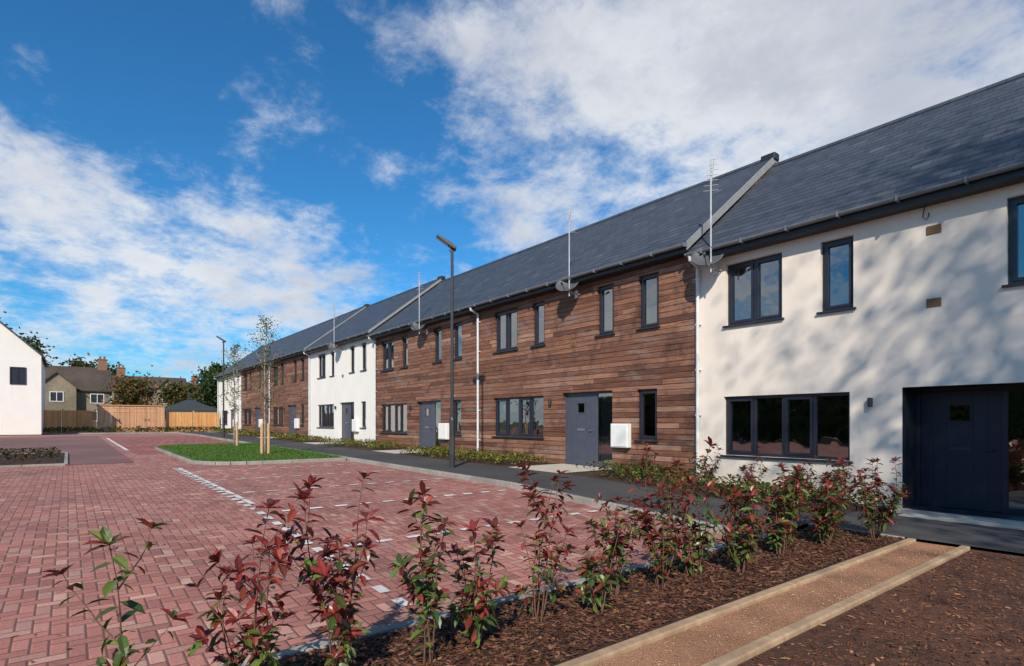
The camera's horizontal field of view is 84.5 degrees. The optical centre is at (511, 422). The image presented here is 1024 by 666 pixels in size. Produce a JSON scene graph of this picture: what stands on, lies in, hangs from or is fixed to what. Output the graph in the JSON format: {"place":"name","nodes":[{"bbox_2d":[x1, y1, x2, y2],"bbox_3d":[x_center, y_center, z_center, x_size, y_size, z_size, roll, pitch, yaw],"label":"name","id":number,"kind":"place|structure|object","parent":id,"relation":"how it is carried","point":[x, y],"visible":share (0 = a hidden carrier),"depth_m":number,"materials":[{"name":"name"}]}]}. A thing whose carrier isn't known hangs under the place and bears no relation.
{"place":"outdoors","nodes":[
{"label":"outdoors","id":0,"kind":"place"},
{"bbox_2d":[0,453,64,465],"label":"roadside bed","id":1,"kind":"object","parent":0,"point":[44,460],"visible":0.6,"depth_m":16.71,"materials":[{"name":"brown soil"}]},
{"bbox_2d":[0,447,60,460],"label":"ground cover","id":2,"kind":"object","parent":1,"relation":"on","point":[23,451],"visible":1,"depth_m":17.25,"materials":[{"name":"green plant"}]},
{"bbox_2d":[0,436,133,464],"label":"tarmac road","id":3,"kind":"structure","parent":0,"point":[89,450],"depth_m":24.35,"materials":[{"name":"grey asphalt"}]},
{"bbox_2d":[107,436,238,454],"bbox_3d":[-17.532,1.049,29.468,5.080,0.211,20.000,0,0,-38],"label":"parking area","id":4,"kind":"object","parent":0,"point":[141,445],"visible":0.62,"depth_m":30.23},
{"bbox_2d":[157,442,342,461],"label":"lawn","id":5,"kind":"structure","parent":0,"point":[191,458],"depth_m":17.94,"materials":[{"name":"green plant"}]},
{"bbox_2d":[213,341,256,444],"bbox_3d":[-11.888,-1.193,24.101,1.638,4.560,1.640,0,0,-38],"label":"birch tree","id":6,"kind":"object","parent":5,"relation":"on","point":[235,350],"visible":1,"depth_m":24.17,"materials":[{"name":"green plant"}]},
{"bbox_2d":[243,314,288,452],"bbox_3d":[-8.354,-1.283,19.254,1.496,4.851,1.696,0,0,-38],"label":"birch tree","id":7,"kind":"object","parent":5,"relation":"on","point":[265,401],"visible":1,"depth_m":19.29,"materials":[{"name":"green plant"}]},
{"bbox_2d":[0,433,731,665],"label":"paved road","id":8,"kind":"structure","parent":0,"point":[37,503],"depth_m":6.62,"materials":[{"name":"red brick"}]},
{"bbox_2d":[178,468,255,503],"bbox_3d":[-6.469,1.256,11.960,0.090,0.083,7.600,0,0,-38],"label":"parking marking","id":9,"kind":"object","parent":8,"relation":"on","point":[225,490],"visible":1,"depth_m":10.97,"materials":[{"name":"white paint"}]},
{"bbox_2d":[173,468,411,606],"bbox_3d":[-4.886,1.365,9.770,0.100,0.301,13.000,0,0,-38],"label":"parking marking","id":10,"kind":"object","parent":8,"relation":"on","point":[401,602],"visible":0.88,"depth_m":6.39,"materials":[{"name":"white paint"}]},
{"bbox_2d":[10,478,599,662],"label":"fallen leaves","id":11,"kind":"object","parent":8,"relation":"on","point":[31,661],"visible":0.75,"depth_m":6.74,"materials":[{"name":"plant"}]},
{"bbox_2d":[344,510,596,546],"bbox_3d":[-0.280,1.424,7.796,4.200,0.004,0.100,0,0,-38],"label":"parking marking","id":12,"kind":"object","parent":8,"relation":"on","point":[383,540],"visible":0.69,"depth_m":7.42,"materials":[{"name":"white paint"}]},
{"bbox_2d":[172,431,814,532],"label":"pavement","id":13,"kind":"structure","parent":0,"point":[589,487],"depth_m":12.31,"materials":[{"name":"grey concrete"}]},
{"bbox_2d":[436,234,455,467],"bbox_3d":[-1.706,-1.823,14.662,0.513,6.041,0.260,0,0,-6],"label":"street lamp","id":14,"kind":"object","parent":13,"relation":"on","point":[448,243],"visible":0.97,"depth_m":14.64,"materials":[{"name":"grey metal"}]},
{"bbox_2d":[0,0,1023,404],"label":"sky","id":15,"kind":"structure","parent":0,"point":[175,175],"materials":[{"name":"blue"}]},
{"bbox_2d":[47,429,1023,556],"bbox_3d":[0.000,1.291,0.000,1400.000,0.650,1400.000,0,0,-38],"label":"ground","id":16,"kind":"structure","parent":0,"point":[947,544],"depth_m":7.45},
{"bbox_2d":[0,321,48,434],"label":"gable house","id":17,"kind":"structure","parent":16,"relation":"on","point":[23,363],"depth_m":39.25,"materials":[{"name":"paint"}]},
{"bbox_2d":[10,367,25,384],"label":"window","id":18,"kind":"structure","parent":17,"relation":"in","point":[17,375],"depth_m":39.14,"materials":[{"name":"grey glass"}]},
{"bbox_2d":[0,311,63,365],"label":"background tree","id":19,"kind":"object","parent":16,"relation":"on","point":[37,345],"visible":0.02,"depth_m":74.26,"materials":[{"name":"green plant"}]},
{"bbox_2d":[0,452,67,467],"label":"kerb","id":20,"kind":"structure","parent":16,"relation":"on","point":[64,463],"depth_m":15.43,"materials":[{"name":"concrete"}]},
{"bbox_2d":[45,356,111,430],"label":"old house","id":21,"kind":"structure","parent":16,"relation":"on","point":[72,388],"depth_m":63.94,"materials":[{"name":"paint"}]},
{"bbox_2d":[73,432,109,432],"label":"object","id":22,"kind":"object","parent":16,"relation":"on","point":[91,432],"visible":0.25,"depth_m":45.06,"materials":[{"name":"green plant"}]},
{"bbox_2d":[44,409,95,432],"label":"timber fence","id":23,"kind":"object","parent":22,"relation":"on","point":[73,419],"visible":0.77,"depth_m":44.94,"materials":[{"name":"brown wood"}]},
{"bbox_2d":[43,425,219,431],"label":"ground cover","id":24,"kind":"object","parent":22,"relation":"on","point":[83,428],"visible":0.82,"depth_m":45.91,"materials":[{"name":"green plant"}]},
{"bbox_2d":[166,411,219,431],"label":"timber fence","id":25,"kind":"object","parent":22,"relation":"on","point":[207,419],"visible":0.79,"depth_m":50.23,"materials":[{"name":"brown wood"}]},
{"bbox_2d":[52,353,138,401],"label":"background tree","id":26,"kind":"object","parent":16,"relation":"on","point":[77,362],"visible":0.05,"depth_m":78.60,"materials":[{"name":"green plant"}]},
{"bbox_2d":[41,432,174,434],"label":"kerb","id":27,"kind":"structure","parent":16,"relation":"on","point":[108,433],"depth_m":44.31,"materials":[{"name":"concrete"}]},
{"bbox_2d":[94,365,162,426],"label":"background tree","id":28,"kind":"object","parent":16,"relation":"on","point":[132,388],"visible":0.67,"depth_m":60.99,"materials":[{"name":"green plant"}]},
{"bbox_2d":[96,405,164,431],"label":"bin store","id":29,"kind":"structure","parent":16,"relation":"on","point":[152,415],"depth_m":47.01,"materials":[{"name":"brown wood"}]},
{"bbox_2d":[105,408,116,431],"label":"door","id":30,"kind":"structure","parent":29,"relation":"in","point":[107,411],"depth_m":46.14,"materials":[{"name":"brown wood"}]},
{"bbox_2d":[118,408,129,431],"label":"door","id":31,"kind":"structure","parent":29,"relation":"in","point":[126,412],"depth_m":46.72,"materials":[{"name":"brown wood"}]},
{"bbox_2d":[135,409,146,431],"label":"door","id":32,"kind":"structure","parent":29,"relation":"in","point":[143,412],"depth_m":47.46,"materials":[{"name":"brown wood"}]},
{"bbox_2d":[147,409,158,430],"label":"door","id":33,"kind":"structure","parent":29,"relation":"in","point":[152,414],"depth_m":47.97,"materials":[{"name":"brown wood"}]},
{"bbox_2d":[110,365,189,428],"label":"old house","id":34,"kind":"structure","parent":16,"relation":"on","point":[119,369],"depth_m":73.33,"materials":[{"name":"stone"}]},
{"bbox_2d":[148,377,211,425],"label":"background tree","id":35,"kind":"object","parent":16,"relation":"on","point":[176,393],"visible":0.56,"depth_m":62.83,"materials":[{"name":"green plant"}]},
{"bbox_2d":[165,397,216,412],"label":"garden gazebo","id":36,"kind":"object","parent":16,"relation":"on","point":[189,404],"visible":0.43,"depth_m":53.17,"materials":[{"name":"fabric"}]},
{"bbox_2d":[181,369,219,408],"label":"background tree","id":37,"kind":"object","parent":16,"relation":"on","point":[210,387],"visible":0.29,"depth_m":67.05,"materials":[{"name":"green plant"}]},
{"bbox_2d":[191,362,232,406],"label":"background tree","id":38,"kind":"object","parent":16,"relation":"on","point":[213,368],"visible":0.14,"depth_m":79.95,"materials":[{"name":"green plant"}]},
{"bbox_2d":[213,337,284,429],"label":"terraced house","id":39,"kind":"structure","parent":16,"relation":"on","point":[229,415],"depth_m":49.27,"materials":[{"name":"paint"}]},
{"bbox_2d":[155,444,345,464],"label":"kerb","id":40,"kind":"structure","parent":16,"relation":"on","point":[177,456],"depth_m":16.69,"materials":[{"name":"concrete"}]},
{"bbox_2d":[236,323,319,431],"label":"terraced house","id":41,"kind":"structure","parent":16,"relation":"on","point":[252,417],"depth_m":42.85,"materials":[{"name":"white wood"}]},
{"bbox_2d":[265,304,382,435],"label":"terraced house","id":42,"kind":"structure","parent":16,"relation":"on","point":[288,414],"depth_m":35.80,"materials":[{"name":"brown wood"}]},
{"bbox_2d":[271,406,282,425],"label":"window","id":43,"kind":"structure","parent":42,"relation":"in","point":[278,411],"depth_m":37.97,"materials":[{"name":"grey glass"}]},
{"bbox_2d":[302,276,444,444],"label":"terraced house","id":44,"kind":"structure","parent":16,"relation":"on","point":[340,394],"depth_m":28.93,"materials":[{"name":"paint"}]},
{"bbox_2d":[316,354,325,378],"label":"window","id":45,"kind":"structure","parent":44,"relation":"in","point":[322,358],"depth_m":31.24,"materials":[{"name":"grey glass"}]},
{"bbox_2d":[316,404,333,427],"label":"window","id":46,"kind":"structure","parent":44,"relation":"in","point":[326,412],"depth_m":30.90,"materials":[{"name":"grey glass"}]},
{"bbox_2d":[343,404,350,441],"bbox_3d":[-8.392,0.039,28.704,0.058,1.953,1.088,0,0,-38],"label":"door","id":47,"kind":"structure","parent":44,"relation":"in","point":[346,407],"depth_m":28.68,"materials":[{"name":"grey paint"}]},
{"bbox_2d":[367,238,553,455],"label":"terraced house","id":48,"kind":"structure","parent":16,"relation":"on","point":[411,387],"depth_m":22.25,"materials":[{"name":"brown wood"}]},
{"bbox_2d":[380,340,393,371],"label":"window","id":49,"kind":"structure","parent":48,"relation":"in","point":[388,346],"depth_m":24.80,"materials":[{"name":"grey glass"}]},
{"bbox_2d":[379,403,407,433],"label":"window","id":50,"kind":"structure","parent":48,"relation":"in","point":[394,415],"depth_m":24.28,"materials":[{"name":"grey glass"}]},
{"bbox_2d":[400,336,407,368],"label":"window","id":51,"kind":"structure","parent":48,"relation":"in","point":[405,339],"depth_m":23.67,"materials":[{"name":"grey glass"}]},
{"bbox_2d":[420,403,433,449],"bbox_3d":[-3.362,0.219,22.266,0.111,1.953,1.088,0,0,-38],"label":"door","id":52,"kind":"structure","parent":48,"relation":"in","point":[426,409],"depth_m":22.29,"materials":[{"name":"grey paint"}]},
{"bbox_2d":[431,328,441,363],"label":"window","id":53,"kind":"structure","parent":48,"relation":"in","point":[437,331],"depth_m":21.56,"materials":[{"name":"grey glass"}]},
{"bbox_2d":[435,402,440,445],"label":"side window","id":54,"kind":"structure","parent":48,"relation":"in","point":[437,404],"depth_m":21.67,"materials":[{"name":"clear glass"}]},
{"bbox_2d":[454,400,461,434],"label":"window","id":55,"kind":"structure","parent":48,"relation":"in","point":[457,403],"depth_m":20.46,"materials":[{"name":"grey glass"}]},
{"bbox_2d":[454,322,462,359],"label":"window","id":56,"kind":"structure","parent":48,"relation":"in","point":[458,327],"depth_m":20.45,"materials":[{"name":"grey glass"}]},
{"bbox_2d":[170,431,769,536],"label":"kerb","id":57,"kind":"structure","parent":16,"relation":"on","point":[576,498],"depth_m":11.48,"materials":[{"name":"concrete"}]},
{"bbox_2d":[217,535,767,665],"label":"kerb","id":58,"kind":"structure","parent":16,"relation":"on","point":[321,644],"depth_m":4.06,"materials":[{"name":"concrete"}]},
{"bbox_2d":[467,152,778,478],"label":"terraced house","id":59,"kind":"structure","parent":16,"relation":"on","point":[602,366],"depth_m":15.14,"materials":[{"name":"brown wood"}]},
{"bbox_2d":[492,308,517,353],"bbox_3d":[-0.166,-2.916,18.076,0.210,1.335,1.300,0,0,-38],"label":"window","id":60,"kind":"structure","parent":59,"relation":"in","point":[506,320],"depth_m":18.11,"materials":[{"name":"grey glass"}]},
{"bbox_2d":[491,396,543,438],"bbox_3d":[0.195,-0.147,17.616,0.210,1.275,2.570,0,0,-38],"label":"window","id":61,"kind":"structure","parent":59,"relation":"in","point":[516,417],"depth_m":17.60,"materials":[{"name":"grey glass"}]},
{"bbox_2d":[530,301,545,347],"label":"window","id":62,"kind":"structure","parent":59,"relation":"in","point":[539,307],"depth_m":16.90,"materials":[{"name":"grey glass"}]},
{"bbox_2d":[556,275,577,297],"bbox_3d":[1.534,-3.716,15.201,0.694,0.603,0.597,0,0,-15],"label":"satellite dish","id":63,"kind":"object","parent":59,"relation":"attached to","point":[562,285],"visible":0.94,"depth_m":15.30,"materials":[{"name":"grey metal"}]},
{"bbox_2d":[567,394,594,465],"bbox_3d":[1.900,0.219,15.578,0.111,1.953,1.088,0,0,-38],"label":"door","id":64,"kind":"structure","parent":59,"relation":"in","point":[580,408],"depth_m":15.58,"materials":[{"name":"blue paint"}]},
{"bbox_2d":[594,284,614,336],"bbox_3d":[2.467,-2.917,14.728,0.210,1.335,0.680,0,0,-38],"label":"window","id":65,"kind":"structure","parent":59,"relation":"in","point":[606,293],"depth_m":14.80,"materials":[{"name":"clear glass"}]},
{"bbox_2d":[598,393,611,463],"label":"side window","id":66,"kind":"structure","parent":59,"relation":"in","point":[604,399],"depth_m":14.92,"materials":[{"name":"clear glass"}]},
{"bbox_2d":[634,389,658,441],"bbox_3d":[3.296,-0.166,13.675,0.210,1.275,0.700,0,0,-38],"label":"window","id":67,"kind":"structure","parent":59,"relation":"in","point":[647,397],"depth_m":13.75,"materials":[{"name":"clear glass"}]},
{"bbox_2d":[635,272,659,330],"bbox_3d":[3.327,-2.917,13.635,0.210,1.335,0.700,0,0,-38],"label":"window","id":68,"kind":"structure","parent":59,"relation":"in","point":[649,283],"depth_m":13.71,"materials":[{"name":"grey glass"}]},
{"bbox_2d":[555,538,915,665],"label":"path edging","id":69,"kind":"object","parent":16,"relation":"on","point":[617,649],"visible":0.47,"depth_m":4.30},
{"bbox_2d":[700,545,969,665],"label":"path edging","id":70,"kind":"object","parent":16,"relation":"on","point":[744,653],"visible":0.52,"depth_m":4.26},
{"bbox_2d":[684,72,1023,529],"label":"terraced house","id":71,"kind":"structure","parent":16,"relation":"on","point":[859,298],"depth_m":9.89,"materials":[{"name":"paint"}]},
{"bbox_2d":[691,245,723,275],"bbox_3d":[4.161,-3.475,11.860,0.694,0.603,0.597,0,0,-15],"label":"satellite dish","id":72,"kind":"object","parent":71,"relation":"attached to","point":[700,258],"visible":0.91,"depth_m":11.97,"materials":[{"name":"grey metal"}]},
{"bbox_2d":[703,159,722,271],"bbox_3d":[4.318,-4.319,11.855,0.492,2.350,0.317,0,0,-20],"label":"television aerial","id":73,"kind":"object","parent":71,"relation":"attached to","point":[710,180],"visible":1,"depth_m":11.80,"materials":[{"name":"silver metal"}]},
{"bbox_2d":[722,253,784,327],"bbox_3d":[4.959,-2.677,11.560,0.210,1.335,1.300,0,0,-38],"label":"window","id":74,"kind":"structure","parent":71,"relation":"in","point":[754,286],"depth_m":11.58,"materials":[{"name":"clear glass"}]},
{"bbox_2d":[721,392,852,462],"bbox_3d":[5.321,0.093,11.101,0.210,1.275,2.570,0,0,-38],"label":"window","id":75,"kind":"structure","parent":71,"relation":"in","point":[788,426],"depth_m":11.05,"materials":[{"name":"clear glass"}]},
{"bbox_2d":[816,236,855,314],"bbox_3d":[5.948,-2.677,10.303,0.210,1.335,0.660,0,0,-38],"label":"window","id":76,"kind":"structure","parent":71,"relation":"in","point":[837,254],"depth_m":10.36,"materials":[{"name":"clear glass"}]},
{"bbox_2d":[921,390,1001,511],"bbox_3d":[7.458,0.459,9.402,0.111,1.953,1.088,0,0,-38],"label":"door","id":77,"kind":"structure","parent":71,"relation":"in","point":[961,431],"depth_m":9.38,"materials":[{"name":"blue paint"}]},
{"bbox_2d":[1001,196,1023,287],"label":"window","id":78,"kind":"structure","parent":71,"relation":"in","point":[1015,205],"depth_m":8.39,"materials":[{"name":"clear glass"}]},
{"bbox_2d":[1008,389,1023,508],"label":"side window","id":79,"kind":"structure","parent":71,"relation":"in","point":[1015,396],"depth_m":8.86,"materials":[{"name":"clear glass"}]},
{"bbox_2d":[201,431,895,515],"bbox_3d":[-10.908,1.135,30.162,1.950,0.637,54.100,0,0,-38],"label":"planting bed","id":80,"kind":"object","parent":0,"point":[851,508],"visible":0.39,"depth_m":13.36,"materials":[{"name":"soil"}]},
{"bbox_2d":[211,428,333,440],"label":"ground cover","id":81,"kind":"object","parent":80,"relation":"on","point":[279,435],"visible":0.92,"depth_m":32.62,"materials":[{"name":"green plant"}]},
{"bbox_2d":[318,438,547,463],"bbox_3d":[-3.990,0.926,21.168,1.632,0.496,14.592,0,0,-38],"label":"ground cover","id":82,"kind":"object","parent":80,"relation":"on","point":[466,453],"visible":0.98,"depth_m":18.42,"materials":[{"name":"green plant"}]},
{"bbox_2d":[686,446,723,483],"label":"photinia shrub","id":83,"kind":"object","parent":80,"relation":"on","point":[711,471],"visible":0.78,"depth_m":11.53,"materials":[{"name":"green plant"}]},
{"bbox_2d":[575,459,861,509],"bbox_3d":[3.727,1.160,11.515,1.817,0.537,5.807,0,0,-38],"label":"ground cover","id":84,"kind":"object","parent":80,"relation":"on","point":[664,474],"visible":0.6,"depth_m":11.42,"materials":[{"name":"green plant"}]},
{"bbox_2d":[738,456,770,493],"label":"photinia shrub","id":85,"kind":"object","parent":80,"relation":"on","point":[743,468],"visible":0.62,"depth_m":10.66,"materials":[{"name":"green plant"}]},
{"bbox_2d":[787,455,817,498],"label":"photinia shrub","id":86,"kind":"object","parent":80,"relation":"on","point":[810,470],"visible":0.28,"depth_m":10.06,"materials":[{"name":"green plant"}]},
{"bbox_2d":[511,464,611,472],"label":"paving","id":87,"kind":"structure","parent":0,"point":[553,468],"depth_m":14.60,"materials":[{"name":"beige concrete"}]},
{"bbox_2d":[246,526,903,665],"bbox_3d":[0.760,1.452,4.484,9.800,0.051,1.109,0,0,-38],"label":"bark mulch","id":88,"kind":"object","parent":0,"point":[456,635],"visible":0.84,"depth_m":4.28,"materials":[{"name":"brown wood"}]},
{"bbox_2d":[41,518,193,665],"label":"photinia shrub","id":89,"kind":"object","parent":88,"relation":"on","point":[103,535],"visible":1,"depth_m":2.39,"materials":[{"name":"green plant"}]},
{"bbox_2d":[184,481,314,665],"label":"photinia shrub","id":90,"kind":"object","parent":88,"relation":"on","point":[251,642],"visible":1,"depth_m":2.79,"materials":[{"name":"red plant"}]},
{"bbox_2d":[274,470,385,665],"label":"photinia shrub","id":91,"kind":"object","parent":88,"relation":"on","point":[332,617],"visible":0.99,"depth_m":3.10,"materials":[{"name":"red plant"}]},
{"bbox_2d":[387,480,458,664],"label":"photinia shrub","id":92,"kind":"object","parent":88,"relation":"on","point":[422,591],"visible":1,"depth_m":3.31,"materials":[{"name":"green plant"}]},
{"bbox_2d":[446,516,510,646],"bbox_3d":[-0.214,1.029,3.659,0.428,0.895,0.608,0,0,-9],"label":"photinia shrub","id":93,"kind":"object","parent":88,"relation":"on","point":[472,622],"visible":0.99,"depth_m":3.63,"materials":[{"name":"red plant"}]},
{"bbox_2d":[510,461,578,621],"bbox_3d":[0.238,0.882,4.182,0.534,1.184,0.531,0,0,19],"label":"photinia shrub","id":94,"kind":"object","parent":88,"relation":"on","point":[519,589],"visible":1,"depth_m":4.17,"materials":[{"name":"red plant"}]},
{"bbox_2d":[573,516,630,613],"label":"photinia shrub","id":95,"kind":"object","parent":88,"relation":"on","point":[586,571],"visible":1,"depth_m":4.32,"materials":[{"name":"green plant"}]},
{"bbox_2d":[582,477,660,595],"bbox_3d":[0.886,0.967,4.742,0.639,1.013,0.462,0,0,38],"label":"photinia shrub","id":96,"kind":"object","parent":88,"relation":"on","point":[605,529],"visible":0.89,"depth_m":4.73,"materials":[{"name":"green plant"}]},
{"bbox_2d":[613,436,719,589],"bbox_3d":[1.364,0.794,4.922,0.655,1.364,0.835,0,0,-38],"label":"photinia shrub","id":97,"kind":"object","parent":88,"relation":"on","point":[665,548],"visible":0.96,"depth_m":4.91,"materials":[{"name":"green plant"}]},
{"bbox_2d":[643,460,734,577],"bbox_3d":[1.681,0.917,5.237,0.660,1.116,0.746,0,0,-38],"label":"photinia shrub","id":98,"kind":"object","parent":88,"relation":"on","point":[703,537],"visible":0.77,"depth_m":5.27,"materials":[{"name":"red plant"}]},
{"bbox_2d":[709,490,774,572],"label":"photinia shrub","id":99,"kind":"object","parent":88,"relation":"on","point":[746,542],"visible":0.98,"depth_m":5.40,"materials":[{"name":"green plant"}]},
{"bbox_2d":[715,462,806,561],"bbox_3d":[2.545,0.945,5.895,0.646,1.060,0.849,0,0,-38],"label":"photinia shrub","id":100,"kind":"object","parent":88,"relation":"on","point":[740,523],"visible":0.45,"depth_m":5.87,"materials":[{"name":"red plant"}]},
{"bbox_2d":[763,475,806,555],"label":"photinia shrub","id":101,"kind":"object","parent":88,"relation":"on","point":[775,525],"visible":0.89,"depth_m":6.17,"materials":[{"name":"green plant"}]},
{"bbox_2d":[758,463,813,547],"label":"photinia shrub","id":102,"kind":"object","parent":88,"relation":"on","point":[799,502],"visible":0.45,"depth_m":6.45,"materials":[{"name":"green plant"}]},
{"bbox_2d":[802,471,851,546],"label":"photinia shrub","id":103,"kind":"object","parent":88,"relation":"on","point":[830,521],"visible":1,"depth_m":6.65,"materials":[{"name":"green plant"}]},
{"bbox_2d":[803,463,857,521],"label":"photinia shrub","id":104,"kind":"object","parent":88,"relation":"on","point":[815,499],"visible":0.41,"depth_m":7.53,"materials":[{"name":"green plant"}]},
{"bbox_2d":[811,456,854,537],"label":"photinia shrub","id":105,"kind":"object","parent":88,"relation":"on","point":[838,462],"visible":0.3,"depth_m":6.87,"materials":[{"name":"green plant"}]},
{"bbox_2d":[844,457,910,538],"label":"photinia shrub","id":106,"kind":"object","parent":88,"relation":"on","point":[885,512],"visible":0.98,"depth_m":7.00,"materials":[{"name":"green plant"}]},
{"bbox_2d":[593,542,956,665],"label":"gravel path","id":107,"kind":"structure","parent":0,"point":[636,656],"depth_m":4.34,"materials":[{"name":"beige gravel"}]},
{"bbox_2d":[736,549,1023,665],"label":"garden soil","id":108,"kind":"structure","parent":0,"point":[934,642],"depth_m":4.08,"materials":[{"name":"brown soil"}]},
{"bbox_2d":[812,511,1023,553],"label":"pavement","id":109,"kind":"structure","parent":0,"point":[996,538],"depth_m":7.42,"materials":[{"name":"grey concrete"}]},
{"bbox_2d":[894,508,1023,529],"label":"doorstep paving","id":110,"kind":"structure","parent":0,"point":[977,520],"depth_m":8.49,"materials":[{"name":"grey concrete"}]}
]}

